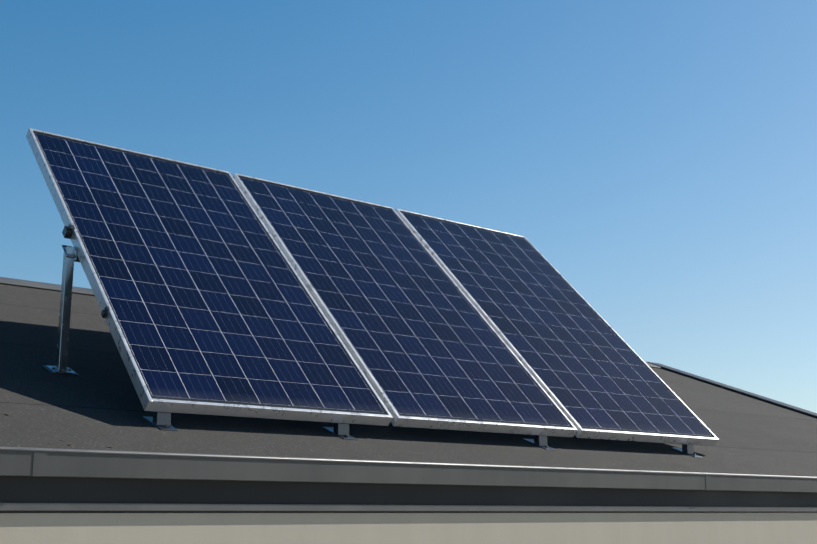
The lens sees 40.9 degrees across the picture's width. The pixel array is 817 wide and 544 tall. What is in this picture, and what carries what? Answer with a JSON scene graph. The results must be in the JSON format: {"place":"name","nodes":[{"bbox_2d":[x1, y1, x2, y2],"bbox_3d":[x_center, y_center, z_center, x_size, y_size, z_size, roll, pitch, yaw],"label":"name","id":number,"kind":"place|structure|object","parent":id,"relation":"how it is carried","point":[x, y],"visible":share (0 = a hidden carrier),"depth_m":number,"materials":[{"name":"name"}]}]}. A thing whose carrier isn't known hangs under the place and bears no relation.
{"place":"outdoors","nodes":[
{"label":"outdoors","id":0,"kind":"place"},
{"bbox_2d":[0,0,816,412],"label":"sky","id":1,"kind":"structure","parent":0,"point":[660,156],"materials":[{"name":"blue"}]},
{"label":"ground","id":2,"kind":"structure","parent":0,"visible":0},
{"bbox_2d":[0,513,816,543],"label":"walls","id":3,"kind":"structure","parent":2,"relation":"on","point":[408,528],"depth_m":3.78,"materials":[{"name":"beige paint"}]},
{"bbox_2d":[0,283,816,476],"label":"roof","id":4,"kind":"structure","parent":3,"relation":"on","point":[96,404],"depth_m":4.30,"materials":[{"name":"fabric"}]},
{"bbox_2d":[42,365,79,375],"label":"seal pads","id":5,"kind":"object","parent":4,"relation":"on","point":[52,372],"visible":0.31,"depth_m":4.03,"materials":[{"name":"black rubber"}]},
{"bbox_2d":[46,245,76,373],"bbox_3d":[-1.289,0.138,4.118,0.085,0.499,0.090,10,-16,-38],"label":"post","id":6,"kind":"object","parent":4,"relation":"on","point":[69,255],"visible":1,"depth_m":4.10,"materials":[{"name":"metal"}]},
{"bbox_2d":[74,251,79,261],"bbox_3d":[-0.087,0.147,5.137,3.070,0.036,0.036,10,-16,-38],"label":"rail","id":7,"kind":"object","parent":6,"relation":"attached to","point":[76,259],"visible":0.12,"depth_m":4.18,"materials":[{"name":"metal"}]},
{"bbox_2d":[143,411,177,430],"bbox_3d":[-0.817,0.481,3.608,0.062,0.096,0.142,10,-16,-38],"label":"mounting bracket","id":8,"kind":"object","parent":4,"relation":"on","point":[160,420],"visible":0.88,"depth_m":3.58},
{"bbox_2d":[26,128,392,425],"bbox_3d":[-0.869,-0.023,4.474,1.000,1.322,1.338,10,-16,-38],"label":"panel frame","id":9,"kind":"object","parent":4,"relation":"on","point":[148,402],"visible":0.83,"depth_m":3.96,"materials":[{"name":"silver metal"}]},
{"bbox_2d":[62,224,74,238],"bbox_3d":[-1.313,-0.156,4.235,0.032,0.056,0.056,10,-16,-38],"label":"mounting rail end","id":10,"kind":"object","parent":9,"relation":"attached to","point":[67,232],"visible":1,"depth_m":4.22,"materials":[{"name":"black metal"}]},
{"bbox_2d":[101,306,109,317],"bbox_3d":[-1.070,0.142,3.869,0.018,0.041,0.041,10,-16,-38],"label":"mounting rail end","id":11,"kind":"object","parent":9,"relation":"attached to","point":[104,313],"visible":0.98,"depth_m":3.86,"materials":[{"name":"black metal"}]},
{"bbox_2d":[33,131,386,414],"bbox_3d":[-0.861,-0.037,4.467,0.981,1.278,1.296,10,-16,-38],"label":"glass panel","id":12,"kind":"object","parent":9,"relation":"in","point":[209,298],"visible":1,"depth_m":4.33,"materials":[{"name":"blue glass"}]},
{"bbox_2d":[0,277,660,367],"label":"ridge cap","id":13,"kind":"object","parent":4,"relation":"on","point":[35,284],"depth_m":6.05,"materials":[{"name":"metal"}]},
{"bbox_2d":[322,423,357,439],"bbox_3d":[-0.254,0.579,4.056,0.062,0.096,0.142,10,-16,-38],"label":"mounting bracket","id":14,"kind":"object","parent":4,"relation":"on","point":[340,430],"visible":0.79,"depth_m":4.03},
{"bbox_2d":[232,173,576,436],"bbox_3d":[-0.073,0.116,5.106,1.000,1.322,1.338,10,-16,-38],"label":"panel frame","id":15,"kind":"object","parent":4,"relation":"on","point":[397,420],"visible":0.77,"depth_m":4.62,"materials":[{"name":"silver metal"}]},
{"bbox_2d":[238,176,572,427],"bbox_3d":[-0.065,0.102,5.099,0.981,1.278,1.296,10,-16,-38],"label":"glass panel","id":16,"kind":"object","parent":15,"relation":"in","point":[423,339],"visible":1,"depth_m":4.98,"materials":[{"name":"blue glass"}]},
{"bbox_2d":[0,450,816,492],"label":"fascia","id":17,"kind":"structure","parent":4,"relation":"attached to","point":[58,464],"depth_m":3.64,"materials":[{"name":"grey metal"}]},
{"bbox_2d":[32,451,710,489],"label":"fascia joints","id":18,"kind":"object","parent":17,"relation":"in","point":[39,464],"visible":1,"depth_m":2.99,"materials":[{"name":"grey metal"}]},
{"bbox_2d":[0,476,816,506],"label":"fascia recess","id":19,"kind":"object","parent":17,"relation":"attached to","point":[23,489],"visible":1,"depth_m":3.65,"materials":[{"name":"black metal"}]},
{"bbox_2d":[0,502,816,511],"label":"fascia lip","id":20,"kind":"object","parent":17,"relation":"attached to","point":[4,506],"visible":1,"depth_m":3.61,"materials":[{"name":"grey metal"}]},
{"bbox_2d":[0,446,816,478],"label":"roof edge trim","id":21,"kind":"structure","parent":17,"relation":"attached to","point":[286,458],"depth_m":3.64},
{"bbox_2d":[0,511,816,512],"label":"mastic joint","id":22,"kind":"object","parent":17,"relation":"attached to","point":[386,512],"visible":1,"depth_m":3.73,"materials":[{"name":"black plastic"}]},
{"bbox_2d":[523,435,555,449],"bbox_3d":[0.560,0.722,4.703,0.062,0.096,0.142,10,-16,-38],"label":"mounting bracket","id":23,"kind":"object","parent":4,"relation":"on","point":[539,441],"visible":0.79,"depth_m":4.68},
{"bbox_2d":[395,208,718,445],"bbox_3d":[0.723,0.255,5.739,1.000,1.322,1.338,10,-16,-38],"label":"panel frame","id":24,"kind":"object","parent":4,"relation":"on","point":[635,436],"visible":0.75,"depth_m":5.27,"materials":[{"name":"silver metal"}]},
{"bbox_2d":[400,211,714,437],"bbox_3d":[0.731,0.241,5.732,0.981,1.278,1.296,10,-16,-38],"label":"glass panel","id":25,"kind":"object","parent":24,"relation":"in","point":[589,367],"visible":1,"depth_m":5.63,"materials":[{"name":"blue glass"}]},
{"bbox_2d":[671,444,702,457],"bbox_3d":[1.351,0.860,5.332,0.062,0.096,0.142,10,-16,-38],"label":"mounting bracket","id":26,"kind":"object","parent":4,"relation":"on","point":[687,449],"visible":0.79,"depth_m":5.31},
{"bbox_2d":[648,362,816,417],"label":"rake flashing","id":27,"kind":"object","parent":4,"relation":"attached to","point":[750,394],"visible":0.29,"depth_m":8.70,"materials":[{"name":"grey metal"}]}
]}

